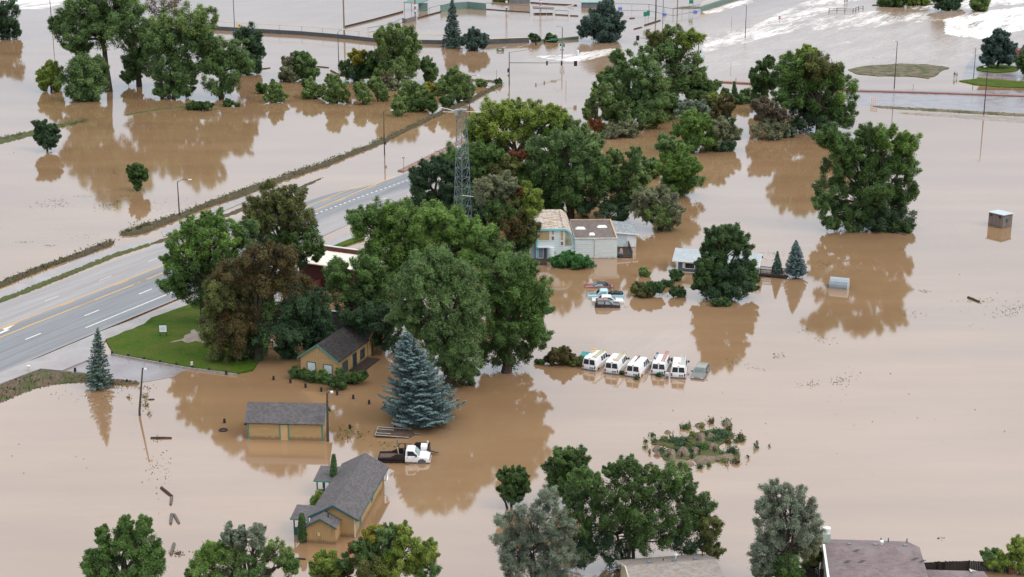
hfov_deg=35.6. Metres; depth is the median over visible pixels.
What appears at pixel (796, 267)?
blue spruce
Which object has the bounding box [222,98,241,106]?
shrub
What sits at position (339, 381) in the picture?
hedge bush
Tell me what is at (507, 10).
field wall
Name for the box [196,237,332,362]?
crab tree
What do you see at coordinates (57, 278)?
grass verge
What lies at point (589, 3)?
field building
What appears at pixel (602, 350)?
ladder
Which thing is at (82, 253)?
debris bank
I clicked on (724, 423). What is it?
mud bank
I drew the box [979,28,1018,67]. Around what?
pine tree
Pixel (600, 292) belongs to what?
pickup truck
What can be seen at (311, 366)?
window
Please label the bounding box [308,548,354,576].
tree
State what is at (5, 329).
road markings
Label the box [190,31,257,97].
cottonwood tree
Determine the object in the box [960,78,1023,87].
lawn
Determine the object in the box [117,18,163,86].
cottonwood tree
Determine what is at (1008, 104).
side road
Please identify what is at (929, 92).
road median
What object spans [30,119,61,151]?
tree
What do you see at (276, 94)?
shrub
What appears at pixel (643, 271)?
shrub
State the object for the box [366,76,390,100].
shrub
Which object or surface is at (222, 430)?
old tyre
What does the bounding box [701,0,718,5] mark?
field wall
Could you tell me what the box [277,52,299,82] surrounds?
shrub
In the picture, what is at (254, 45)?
broadleaf tree
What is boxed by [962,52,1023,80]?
car park
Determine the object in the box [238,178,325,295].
oak tree
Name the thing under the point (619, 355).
ladder
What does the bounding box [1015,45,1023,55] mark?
red brown building
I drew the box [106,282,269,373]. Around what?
lawn
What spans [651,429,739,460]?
mud bank
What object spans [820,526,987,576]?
pink roofed house
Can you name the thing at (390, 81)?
shrub
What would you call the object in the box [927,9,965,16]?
mud bank
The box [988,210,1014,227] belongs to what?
pump house
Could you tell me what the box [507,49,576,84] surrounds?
traffic signal
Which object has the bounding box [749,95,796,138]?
shrub
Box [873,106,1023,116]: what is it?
grass verge
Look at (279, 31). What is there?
field wall
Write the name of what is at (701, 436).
mud bank
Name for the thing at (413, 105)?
shrub
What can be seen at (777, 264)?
spruce tree
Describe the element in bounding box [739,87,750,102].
shrub
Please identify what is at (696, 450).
mud bank
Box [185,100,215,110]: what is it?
shrub
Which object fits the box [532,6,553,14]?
dugout shelter
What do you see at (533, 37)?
shrub
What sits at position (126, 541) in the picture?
young tree
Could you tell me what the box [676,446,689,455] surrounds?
mud bank
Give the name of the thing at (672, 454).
mud bank
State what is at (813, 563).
shrub
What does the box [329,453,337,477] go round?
cypress tree
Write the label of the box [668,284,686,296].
shrub
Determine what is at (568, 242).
window
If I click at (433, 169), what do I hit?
broadleaf tree
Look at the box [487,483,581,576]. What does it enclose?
silver tree
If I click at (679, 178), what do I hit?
broadleaf tree
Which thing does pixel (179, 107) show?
debris bank
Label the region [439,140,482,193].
broadleaf tree
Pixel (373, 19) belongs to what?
field wall
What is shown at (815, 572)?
wooden fence
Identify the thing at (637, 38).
traffic signal
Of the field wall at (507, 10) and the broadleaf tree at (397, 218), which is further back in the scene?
the field wall at (507, 10)
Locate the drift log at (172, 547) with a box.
[170,542,175,554]
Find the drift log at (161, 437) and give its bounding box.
[150,437,171,438]
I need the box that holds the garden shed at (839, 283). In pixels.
[829,276,849,289]
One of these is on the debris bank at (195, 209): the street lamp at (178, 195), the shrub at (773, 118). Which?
the street lamp at (178, 195)
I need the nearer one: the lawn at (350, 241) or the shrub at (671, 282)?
the shrub at (671, 282)
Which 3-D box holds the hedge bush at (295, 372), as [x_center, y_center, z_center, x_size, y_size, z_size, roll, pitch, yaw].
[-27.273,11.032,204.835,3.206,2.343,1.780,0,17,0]
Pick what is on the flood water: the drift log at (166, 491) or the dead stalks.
the drift log at (166, 491)
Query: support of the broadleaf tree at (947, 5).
on the flood water
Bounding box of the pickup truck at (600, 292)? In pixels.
[587,288,623,297]
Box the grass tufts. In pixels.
[0,83,501,280]
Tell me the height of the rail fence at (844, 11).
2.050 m
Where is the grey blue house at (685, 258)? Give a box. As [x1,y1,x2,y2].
[672,248,763,272]
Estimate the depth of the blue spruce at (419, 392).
187.92 m
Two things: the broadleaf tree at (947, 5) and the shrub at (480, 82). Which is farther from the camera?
the broadleaf tree at (947, 5)
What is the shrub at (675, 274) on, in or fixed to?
on the flood water
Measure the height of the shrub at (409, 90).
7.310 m
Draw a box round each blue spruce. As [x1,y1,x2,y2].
[377,331,465,430]
[784,240,807,277]
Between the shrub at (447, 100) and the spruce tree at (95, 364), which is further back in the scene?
the shrub at (447, 100)
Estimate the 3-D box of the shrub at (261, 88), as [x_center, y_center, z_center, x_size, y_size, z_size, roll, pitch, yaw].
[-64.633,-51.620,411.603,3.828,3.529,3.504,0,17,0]
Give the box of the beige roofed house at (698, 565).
[615,551,723,576]
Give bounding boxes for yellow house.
[290,453,388,544]
[297,310,382,375]
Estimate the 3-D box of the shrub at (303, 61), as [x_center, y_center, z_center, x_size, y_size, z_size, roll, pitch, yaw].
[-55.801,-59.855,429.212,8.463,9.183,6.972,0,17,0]
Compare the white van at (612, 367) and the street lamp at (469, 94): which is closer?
the white van at (612, 367)
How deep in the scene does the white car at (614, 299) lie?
236.60 m
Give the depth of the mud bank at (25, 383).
203.18 m
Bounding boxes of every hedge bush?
[287,365,310,379]
[301,369,320,382]
[314,369,331,383]
[326,367,347,389]
[345,370,368,383]
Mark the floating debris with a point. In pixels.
(627, 306)
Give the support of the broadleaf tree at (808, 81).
on the flood water
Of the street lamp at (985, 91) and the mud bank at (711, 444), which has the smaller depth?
the mud bank at (711, 444)
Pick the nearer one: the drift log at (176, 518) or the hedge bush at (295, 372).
the drift log at (176, 518)
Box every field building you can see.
[509,0,529,3]
[580,0,599,7]
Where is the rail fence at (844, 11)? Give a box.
[829,6,863,11]
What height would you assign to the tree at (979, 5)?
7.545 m
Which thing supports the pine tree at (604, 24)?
on the flood water
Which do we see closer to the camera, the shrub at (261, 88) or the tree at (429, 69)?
the shrub at (261, 88)
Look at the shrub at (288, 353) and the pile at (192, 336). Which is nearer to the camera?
the shrub at (288, 353)
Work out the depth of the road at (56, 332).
238.38 m
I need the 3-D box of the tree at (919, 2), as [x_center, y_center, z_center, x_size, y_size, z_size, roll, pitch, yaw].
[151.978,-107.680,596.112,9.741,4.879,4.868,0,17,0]
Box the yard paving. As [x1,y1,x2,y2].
[64,354,187,382]
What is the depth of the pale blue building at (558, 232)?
259.90 m
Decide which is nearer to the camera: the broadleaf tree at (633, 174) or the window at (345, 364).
the window at (345, 364)
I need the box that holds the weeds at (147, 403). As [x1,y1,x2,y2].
[99,170,784,447]
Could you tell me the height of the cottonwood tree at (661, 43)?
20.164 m
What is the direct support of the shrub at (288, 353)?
on the flood water
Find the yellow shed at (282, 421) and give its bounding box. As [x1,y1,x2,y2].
[244,402,330,440]
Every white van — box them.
[581,348,610,371]
[604,353,629,374]
[625,355,651,377]
[650,352,672,375]
[670,357,689,378]
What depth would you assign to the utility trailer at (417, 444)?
181.27 m
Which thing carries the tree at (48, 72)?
on the flood water
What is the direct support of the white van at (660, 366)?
on the flood water
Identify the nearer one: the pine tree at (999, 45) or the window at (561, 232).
the window at (561, 232)
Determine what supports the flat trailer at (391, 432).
on the flood water
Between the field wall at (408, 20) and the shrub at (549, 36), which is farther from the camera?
the field wall at (408, 20)
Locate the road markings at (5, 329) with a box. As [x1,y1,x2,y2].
[0,180,406,339]
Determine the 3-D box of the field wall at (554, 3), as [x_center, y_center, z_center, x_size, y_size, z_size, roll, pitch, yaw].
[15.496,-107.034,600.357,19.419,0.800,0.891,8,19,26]
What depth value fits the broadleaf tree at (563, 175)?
280.02 m
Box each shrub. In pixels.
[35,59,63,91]
[125,162,149,190]
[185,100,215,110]
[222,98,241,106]
[255,82,267,93]
[262,78,288,102]
[273,341,297,359]
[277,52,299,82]
[293,50,320,80]
[300,76,326,98]
[309,489,322,505]
[322,73,351,103]
[352,79,372,103]
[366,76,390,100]
[380,72,401,90]
[390,95,407,116]
[392,79,429,104]
[406,98,425,111]
[422,81,442,95]
[424,93,438,112]
[438,95,453,106]
[475,78,487,86]
[494,77,502,84]
[528,32,541,41]
[534,358,545,364]
[544,32,558,42]
[548,249,593,269]
[568,355,583,365]
[587,117,609,132]
[600,119,639,138]
[630,280,665,297]
[638,266,650,276]
[641,155,659,177]
[661,278,674,286]
[668,268,684,280]
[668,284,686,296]
[673,99,714,119]
[686,71,722,101]
[703,115,743,151]
[710,296,731,306]
[720,86,749,104]
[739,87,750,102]
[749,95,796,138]
[751,560,805,576]
[800,544,822,571]
[876,0,910,6]
[979,533,1023,573]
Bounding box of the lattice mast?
[441,107,472,252]
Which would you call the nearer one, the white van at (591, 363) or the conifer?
the white van at (591, 363)
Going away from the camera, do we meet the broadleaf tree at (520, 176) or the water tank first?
the water tank
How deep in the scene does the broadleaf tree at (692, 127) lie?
338.60 m
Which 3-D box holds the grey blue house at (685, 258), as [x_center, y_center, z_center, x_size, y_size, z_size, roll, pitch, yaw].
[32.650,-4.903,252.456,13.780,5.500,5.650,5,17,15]
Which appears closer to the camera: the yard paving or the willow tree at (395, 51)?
the yard paving
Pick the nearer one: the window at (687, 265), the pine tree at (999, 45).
the window at (687, 265)
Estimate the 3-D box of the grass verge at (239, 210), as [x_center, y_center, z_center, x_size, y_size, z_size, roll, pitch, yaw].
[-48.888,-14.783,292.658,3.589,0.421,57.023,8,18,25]
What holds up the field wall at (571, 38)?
on the flood water
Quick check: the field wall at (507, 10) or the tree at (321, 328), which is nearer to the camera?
the tree at (321, 328)
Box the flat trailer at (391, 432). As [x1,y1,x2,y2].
[375,427,417,438]
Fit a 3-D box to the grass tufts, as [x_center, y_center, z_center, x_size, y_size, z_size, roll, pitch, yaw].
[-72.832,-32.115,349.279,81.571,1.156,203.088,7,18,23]
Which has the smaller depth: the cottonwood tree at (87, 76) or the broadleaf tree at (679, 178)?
the broadleaf tree at (679, 178)
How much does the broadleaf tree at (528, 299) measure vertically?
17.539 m
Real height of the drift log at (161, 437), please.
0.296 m
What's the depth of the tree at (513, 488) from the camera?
165.87 m
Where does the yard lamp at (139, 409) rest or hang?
in the flood water
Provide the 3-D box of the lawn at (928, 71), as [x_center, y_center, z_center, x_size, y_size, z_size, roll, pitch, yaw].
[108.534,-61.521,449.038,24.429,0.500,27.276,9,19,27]
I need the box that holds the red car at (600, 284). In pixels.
[584,281,613,287]
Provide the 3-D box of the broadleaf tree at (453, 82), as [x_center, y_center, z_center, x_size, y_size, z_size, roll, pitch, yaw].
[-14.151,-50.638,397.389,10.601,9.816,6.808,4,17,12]
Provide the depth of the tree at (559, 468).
165.35 m
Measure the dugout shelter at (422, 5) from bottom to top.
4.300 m
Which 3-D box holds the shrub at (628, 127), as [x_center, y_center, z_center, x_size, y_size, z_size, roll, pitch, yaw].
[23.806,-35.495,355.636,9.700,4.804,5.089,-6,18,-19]
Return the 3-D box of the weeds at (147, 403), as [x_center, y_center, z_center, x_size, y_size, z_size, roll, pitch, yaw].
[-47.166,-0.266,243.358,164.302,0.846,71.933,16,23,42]
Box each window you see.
[307,361,315,370]
[323,364,332,374]
[342,359,347,372]
[360,347,364,359]
[538,231,549,240]
[560,231,563,240]
[565,231,571,245]
[685,263,694,268]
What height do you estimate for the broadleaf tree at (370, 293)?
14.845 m
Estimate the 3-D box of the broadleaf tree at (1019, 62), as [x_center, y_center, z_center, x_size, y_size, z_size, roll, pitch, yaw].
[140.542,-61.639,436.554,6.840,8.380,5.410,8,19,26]
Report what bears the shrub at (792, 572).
on the flood water
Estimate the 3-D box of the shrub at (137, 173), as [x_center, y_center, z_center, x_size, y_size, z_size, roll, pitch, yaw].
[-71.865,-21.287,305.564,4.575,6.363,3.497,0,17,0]
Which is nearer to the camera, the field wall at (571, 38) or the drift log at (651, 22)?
the field wall at (571, 38)
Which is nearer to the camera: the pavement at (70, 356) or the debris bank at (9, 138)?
the pavement at (70, 356)
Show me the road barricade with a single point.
(874, 100)
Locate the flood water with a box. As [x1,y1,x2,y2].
[0,0,1023,576]
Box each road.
[0,172,418,372]
[848,88,1023,112]
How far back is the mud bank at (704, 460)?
178.76 m
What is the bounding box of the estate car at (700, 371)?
[690,362,709,379]
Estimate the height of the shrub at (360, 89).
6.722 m
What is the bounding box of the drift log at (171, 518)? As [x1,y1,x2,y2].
[169,513,172,523]
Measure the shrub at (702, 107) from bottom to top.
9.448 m
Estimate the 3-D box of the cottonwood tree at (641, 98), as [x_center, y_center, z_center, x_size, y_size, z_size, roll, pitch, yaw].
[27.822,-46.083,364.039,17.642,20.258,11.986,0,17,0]
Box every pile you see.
[169,329,204,342]
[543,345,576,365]
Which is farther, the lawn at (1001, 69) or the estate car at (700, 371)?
the lawn at (1001, 69)
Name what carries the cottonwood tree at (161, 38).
on the flood water
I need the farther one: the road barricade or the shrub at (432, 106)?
the road barricade
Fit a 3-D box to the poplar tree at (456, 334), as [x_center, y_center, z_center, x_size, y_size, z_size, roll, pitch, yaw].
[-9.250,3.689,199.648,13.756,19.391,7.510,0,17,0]
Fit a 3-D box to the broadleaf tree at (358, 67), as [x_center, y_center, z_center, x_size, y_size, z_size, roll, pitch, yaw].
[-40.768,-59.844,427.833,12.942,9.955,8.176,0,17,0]
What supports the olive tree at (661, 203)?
on the flood water
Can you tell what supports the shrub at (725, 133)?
on the flood water
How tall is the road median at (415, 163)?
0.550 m
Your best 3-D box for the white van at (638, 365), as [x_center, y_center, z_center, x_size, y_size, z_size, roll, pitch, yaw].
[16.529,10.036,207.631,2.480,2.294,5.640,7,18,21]
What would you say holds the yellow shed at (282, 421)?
on the flood water
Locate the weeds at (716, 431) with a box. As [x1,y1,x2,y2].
[642,415,770,470]
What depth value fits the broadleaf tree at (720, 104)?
355.01 m
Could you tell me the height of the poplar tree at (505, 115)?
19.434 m
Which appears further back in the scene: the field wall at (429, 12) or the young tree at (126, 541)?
the field wall at (429, 12)
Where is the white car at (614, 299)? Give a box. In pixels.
[592,294,624,302]
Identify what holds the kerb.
on the flood water
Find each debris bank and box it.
[0,119,85,143]
[0,240,114,287]
[121,83,502,235]
[124,104,222,115]
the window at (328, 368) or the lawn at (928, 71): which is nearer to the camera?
the window at (328, 368)
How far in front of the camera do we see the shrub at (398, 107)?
379.82 m
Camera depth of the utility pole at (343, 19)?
510.01 m
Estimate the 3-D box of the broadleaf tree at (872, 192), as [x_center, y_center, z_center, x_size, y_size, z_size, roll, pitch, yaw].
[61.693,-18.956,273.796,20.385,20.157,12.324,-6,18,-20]
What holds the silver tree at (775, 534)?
on the flood water
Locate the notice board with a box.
[158,325,166,335]
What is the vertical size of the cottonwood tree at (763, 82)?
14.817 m
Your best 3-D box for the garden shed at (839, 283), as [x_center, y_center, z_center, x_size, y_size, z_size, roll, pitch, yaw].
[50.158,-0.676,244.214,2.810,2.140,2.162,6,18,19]
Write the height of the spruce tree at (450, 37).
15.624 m
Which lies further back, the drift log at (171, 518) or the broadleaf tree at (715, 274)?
the broadleaf tree at (715, 274)
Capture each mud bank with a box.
[0,369,139,402]
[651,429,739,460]
[652,445,660,453]
[663,449,675,458]
[665,459,694,467]
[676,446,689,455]
[691,447,698,453]
[692,455,719,464]
[695,432,705,441]
[707,432,714,438]
[707,442,717,448]
[717,453,733,460]
[722,421,732,426]
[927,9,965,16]
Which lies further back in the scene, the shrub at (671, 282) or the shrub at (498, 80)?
the shrub at (498, 80)
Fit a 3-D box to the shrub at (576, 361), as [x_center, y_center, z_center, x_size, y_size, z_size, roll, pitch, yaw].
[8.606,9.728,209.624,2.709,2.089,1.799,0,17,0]
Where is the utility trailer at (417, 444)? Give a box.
[397,438,438,453]
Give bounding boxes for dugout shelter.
[404,0,427,10]
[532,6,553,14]
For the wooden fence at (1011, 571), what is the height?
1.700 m
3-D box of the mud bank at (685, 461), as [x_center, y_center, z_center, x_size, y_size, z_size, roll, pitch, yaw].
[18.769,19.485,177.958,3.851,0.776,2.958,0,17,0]
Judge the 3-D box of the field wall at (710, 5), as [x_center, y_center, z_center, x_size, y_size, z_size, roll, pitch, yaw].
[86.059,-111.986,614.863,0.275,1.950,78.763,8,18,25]
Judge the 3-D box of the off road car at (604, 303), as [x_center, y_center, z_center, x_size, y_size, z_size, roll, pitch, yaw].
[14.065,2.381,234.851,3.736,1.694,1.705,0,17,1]
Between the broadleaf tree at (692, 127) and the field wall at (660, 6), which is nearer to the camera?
the broadleaf tree at (692, 127)
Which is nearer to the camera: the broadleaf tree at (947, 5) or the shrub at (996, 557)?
the shrub at (996, 557)
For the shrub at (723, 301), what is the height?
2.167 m
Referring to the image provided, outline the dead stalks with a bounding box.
[672,417,738,465]
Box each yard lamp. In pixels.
[138,368,146,415]
[326,391,332,441]
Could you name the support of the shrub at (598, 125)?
on the flood water
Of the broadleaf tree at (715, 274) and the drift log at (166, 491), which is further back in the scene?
the broadleaf tree at (715, 274)
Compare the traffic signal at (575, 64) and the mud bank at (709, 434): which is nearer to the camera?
the mud bank at (709, 434)
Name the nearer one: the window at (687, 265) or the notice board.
the notice board
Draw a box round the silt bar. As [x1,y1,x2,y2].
[897,112,1023,122]
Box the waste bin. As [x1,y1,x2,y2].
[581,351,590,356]
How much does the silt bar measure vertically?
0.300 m
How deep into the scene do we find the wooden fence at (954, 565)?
152.96 m
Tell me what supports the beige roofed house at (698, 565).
on the flood water
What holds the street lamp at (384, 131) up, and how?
on the flood water
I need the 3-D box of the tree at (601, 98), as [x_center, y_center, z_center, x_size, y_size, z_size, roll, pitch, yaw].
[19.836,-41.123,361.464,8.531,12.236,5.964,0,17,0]
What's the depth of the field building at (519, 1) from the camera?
602.84 m
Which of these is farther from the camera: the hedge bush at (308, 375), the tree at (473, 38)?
the tree at (473, 38)
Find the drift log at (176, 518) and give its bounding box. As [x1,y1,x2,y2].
[173,513,179,523]
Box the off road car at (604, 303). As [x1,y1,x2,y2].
[595,298,619,307]
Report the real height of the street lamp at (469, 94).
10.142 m
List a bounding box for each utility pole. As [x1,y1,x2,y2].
[233,0,234,31]
[343,0,344,34]
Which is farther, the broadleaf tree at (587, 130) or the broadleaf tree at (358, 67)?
the broadleaf tree at (358, 67)
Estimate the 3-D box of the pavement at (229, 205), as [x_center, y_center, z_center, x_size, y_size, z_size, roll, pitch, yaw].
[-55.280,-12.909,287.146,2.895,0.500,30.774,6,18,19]
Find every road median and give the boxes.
[398,136,465,171]
[712,80,1023,96]
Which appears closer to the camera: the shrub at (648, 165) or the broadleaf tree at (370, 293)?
the broadleaf tree at (370, 293)
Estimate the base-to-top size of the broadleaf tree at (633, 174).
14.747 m
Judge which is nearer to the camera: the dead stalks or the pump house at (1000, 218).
the dead stalks
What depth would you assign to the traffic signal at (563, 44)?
466.96 m
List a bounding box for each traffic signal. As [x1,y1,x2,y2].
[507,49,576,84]
[535,27,564,58]
[636,36,700,66]
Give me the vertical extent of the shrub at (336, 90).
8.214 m
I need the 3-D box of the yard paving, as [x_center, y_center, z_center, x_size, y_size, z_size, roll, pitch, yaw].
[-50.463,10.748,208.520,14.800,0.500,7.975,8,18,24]
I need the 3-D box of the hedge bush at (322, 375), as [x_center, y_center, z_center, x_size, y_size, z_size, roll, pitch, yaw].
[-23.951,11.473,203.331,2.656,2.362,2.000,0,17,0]
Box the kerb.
[112,353,236,375]
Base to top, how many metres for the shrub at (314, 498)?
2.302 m
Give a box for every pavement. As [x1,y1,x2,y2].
[0,234,354,383]
[0,241,150,297]
[161,197,245,236]
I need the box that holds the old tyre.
[219,428,227,431]
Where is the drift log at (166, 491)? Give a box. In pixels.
[160,486,172,496]
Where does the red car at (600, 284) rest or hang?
on the flood water
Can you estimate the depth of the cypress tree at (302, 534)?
158.42 m
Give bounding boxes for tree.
[0,0,22,39]
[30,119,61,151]
[46,0,152,91]
[54,51,109,101]
[79,512,166,576]
[83,327,114,390]
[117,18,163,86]
[137,0,219,98]
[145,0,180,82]
[154,206,259,314]
[184,520,301,576]
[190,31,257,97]
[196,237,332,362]
[232,21,266,74]
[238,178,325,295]
[287,308,336,352]
[297,512,306,541]
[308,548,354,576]
[321,248,404,355]
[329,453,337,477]
[335,520,442,576]
[337,47,379,81]
[344,195,515,330]
[370,22,423,82]
[384,242,492,387]
[403,154,474,216]
[420,55,438,82]
[434,65,477,103]
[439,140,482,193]
[441,0,461,48]
[450,184,507,239]
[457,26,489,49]
[460,139,541,183]
[462,94,580,176]
[472,169,544,254]
[472,250,555,373]
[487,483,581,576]
[495,464,531,508]
[511,169,565,211]
[523,126,601,219]
[540,444,591,507]
[559,453,726,570]
[567,122,605,177]
[576,0,626,42]
[581,81,617,131]
[585,145,651,221]
[596,41,670,128]
[625,184,686,231]
[644,23,708,99]
[653,131,706,196]
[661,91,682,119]
[668,108,716,152]
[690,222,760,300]
[700,91,736,125]
[746,477,825,576]
[748,54,779,106]
[769,43,859,132]
[772,251,783,274]
[809,121,923,233]
[907,0,930,5]
[931,0,963,10]
[969,0,991,10]
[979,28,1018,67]
[1012,49,1023,74]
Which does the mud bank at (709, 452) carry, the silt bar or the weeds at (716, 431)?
the weeds at (716, 431)
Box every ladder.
[592,348,606,357]
[614,350,626,360]
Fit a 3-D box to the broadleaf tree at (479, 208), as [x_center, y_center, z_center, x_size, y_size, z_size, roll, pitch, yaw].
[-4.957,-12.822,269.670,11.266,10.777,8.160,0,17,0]
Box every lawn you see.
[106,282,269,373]
[333,236,364,246]
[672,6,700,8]
[848,63,948,78]
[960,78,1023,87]
[976,65,1017,72]
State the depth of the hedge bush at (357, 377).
202.54 m
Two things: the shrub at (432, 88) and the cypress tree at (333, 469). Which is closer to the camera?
the cypress tree at (333, 469)
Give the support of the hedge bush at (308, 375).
on the flood water
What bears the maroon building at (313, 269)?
on the flood water
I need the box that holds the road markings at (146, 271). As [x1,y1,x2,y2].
[1,175,396,336]
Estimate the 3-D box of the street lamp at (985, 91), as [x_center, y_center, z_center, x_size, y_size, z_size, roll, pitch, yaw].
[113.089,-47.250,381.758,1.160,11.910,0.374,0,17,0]
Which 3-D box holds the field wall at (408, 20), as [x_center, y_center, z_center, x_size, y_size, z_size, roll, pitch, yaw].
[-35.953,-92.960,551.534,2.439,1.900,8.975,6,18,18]
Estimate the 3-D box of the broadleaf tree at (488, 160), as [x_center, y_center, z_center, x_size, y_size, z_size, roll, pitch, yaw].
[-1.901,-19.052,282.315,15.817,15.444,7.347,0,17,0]
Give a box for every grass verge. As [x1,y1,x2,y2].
[0,243,152,302]
[152,177,322,243]
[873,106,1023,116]
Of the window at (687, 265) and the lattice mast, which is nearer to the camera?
the window at (687, 265)
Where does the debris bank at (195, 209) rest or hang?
on the flood water
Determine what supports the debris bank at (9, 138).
on the flood water
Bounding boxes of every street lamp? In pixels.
[177,179,191,215]
[383,110,392,154]
[460,75,479,115]
[894,41,897,87]
[983,66,987,113]
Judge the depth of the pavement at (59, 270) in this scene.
254.21 m
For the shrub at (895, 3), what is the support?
on the mud bank
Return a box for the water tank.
[421,440,428,450]
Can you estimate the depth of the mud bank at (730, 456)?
179.72 m
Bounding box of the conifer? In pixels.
[731,81,738,104]
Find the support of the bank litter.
on the debris bank at (195, 209)
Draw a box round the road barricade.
[870,97,877,104]
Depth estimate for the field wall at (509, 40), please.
499.64 m
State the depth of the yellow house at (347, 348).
207.28 m
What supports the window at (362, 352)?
in the yellow house at (347, 348)
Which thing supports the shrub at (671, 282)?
on the flood water
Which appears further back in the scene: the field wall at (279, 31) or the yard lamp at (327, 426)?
the field wall at (279, 31)
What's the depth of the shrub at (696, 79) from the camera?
395.60 m
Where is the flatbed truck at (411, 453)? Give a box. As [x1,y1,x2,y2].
[378,444,431,463]
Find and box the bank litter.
[1,83,503,280]
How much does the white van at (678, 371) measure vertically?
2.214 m
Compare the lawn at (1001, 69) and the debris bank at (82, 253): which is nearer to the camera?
the debris bank at (82, 253)
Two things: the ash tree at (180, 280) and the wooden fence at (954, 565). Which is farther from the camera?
the ash tree at (180, 280)
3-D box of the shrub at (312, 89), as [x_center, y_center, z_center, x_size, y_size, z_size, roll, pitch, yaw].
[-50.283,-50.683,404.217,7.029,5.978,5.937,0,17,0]
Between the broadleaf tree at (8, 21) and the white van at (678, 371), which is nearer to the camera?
the white van at (678, 371)
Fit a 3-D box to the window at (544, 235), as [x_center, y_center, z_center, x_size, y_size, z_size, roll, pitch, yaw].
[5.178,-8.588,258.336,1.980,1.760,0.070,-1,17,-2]
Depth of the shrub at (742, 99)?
394.93 m
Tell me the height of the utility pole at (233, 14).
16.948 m
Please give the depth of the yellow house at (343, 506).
162.33 m
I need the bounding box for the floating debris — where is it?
[11,56,1021,556]
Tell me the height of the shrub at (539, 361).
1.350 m
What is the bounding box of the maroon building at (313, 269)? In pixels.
[292,245,388,292]
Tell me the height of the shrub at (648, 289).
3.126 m
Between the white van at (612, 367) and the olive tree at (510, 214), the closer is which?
the white van at (612, 367)
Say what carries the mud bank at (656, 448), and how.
on the flood water
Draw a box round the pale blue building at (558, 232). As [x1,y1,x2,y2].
[515,209,638,264]
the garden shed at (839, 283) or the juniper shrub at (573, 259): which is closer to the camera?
the garden shed at (839, 283)
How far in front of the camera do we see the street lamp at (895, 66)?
417.76 m
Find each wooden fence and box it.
[801,568,823,576]
[924,560,1006,571]
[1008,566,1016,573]
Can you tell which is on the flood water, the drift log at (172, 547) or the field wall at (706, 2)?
the drift log at (172, 547)
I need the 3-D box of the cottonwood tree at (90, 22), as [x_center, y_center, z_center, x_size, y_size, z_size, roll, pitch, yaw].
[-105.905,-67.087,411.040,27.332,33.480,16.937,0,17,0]
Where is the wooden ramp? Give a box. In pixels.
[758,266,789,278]
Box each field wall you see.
[214,21,444,43]
[345,11,402,26]
[402,16,415,22]
[417,5,440,18]
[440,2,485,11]
[486,3,529,12]
[489,37,528,43]
[530,2,576,5]
[540,36,578,41]
[615,3,698,15]
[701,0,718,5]
[701,0,732,10]
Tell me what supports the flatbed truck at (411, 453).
on the flood water
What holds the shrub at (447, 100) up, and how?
on the flood water
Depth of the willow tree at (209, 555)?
142.62 m
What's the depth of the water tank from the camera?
180.18 m
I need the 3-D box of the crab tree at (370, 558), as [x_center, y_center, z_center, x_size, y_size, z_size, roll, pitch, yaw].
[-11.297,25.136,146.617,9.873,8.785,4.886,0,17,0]

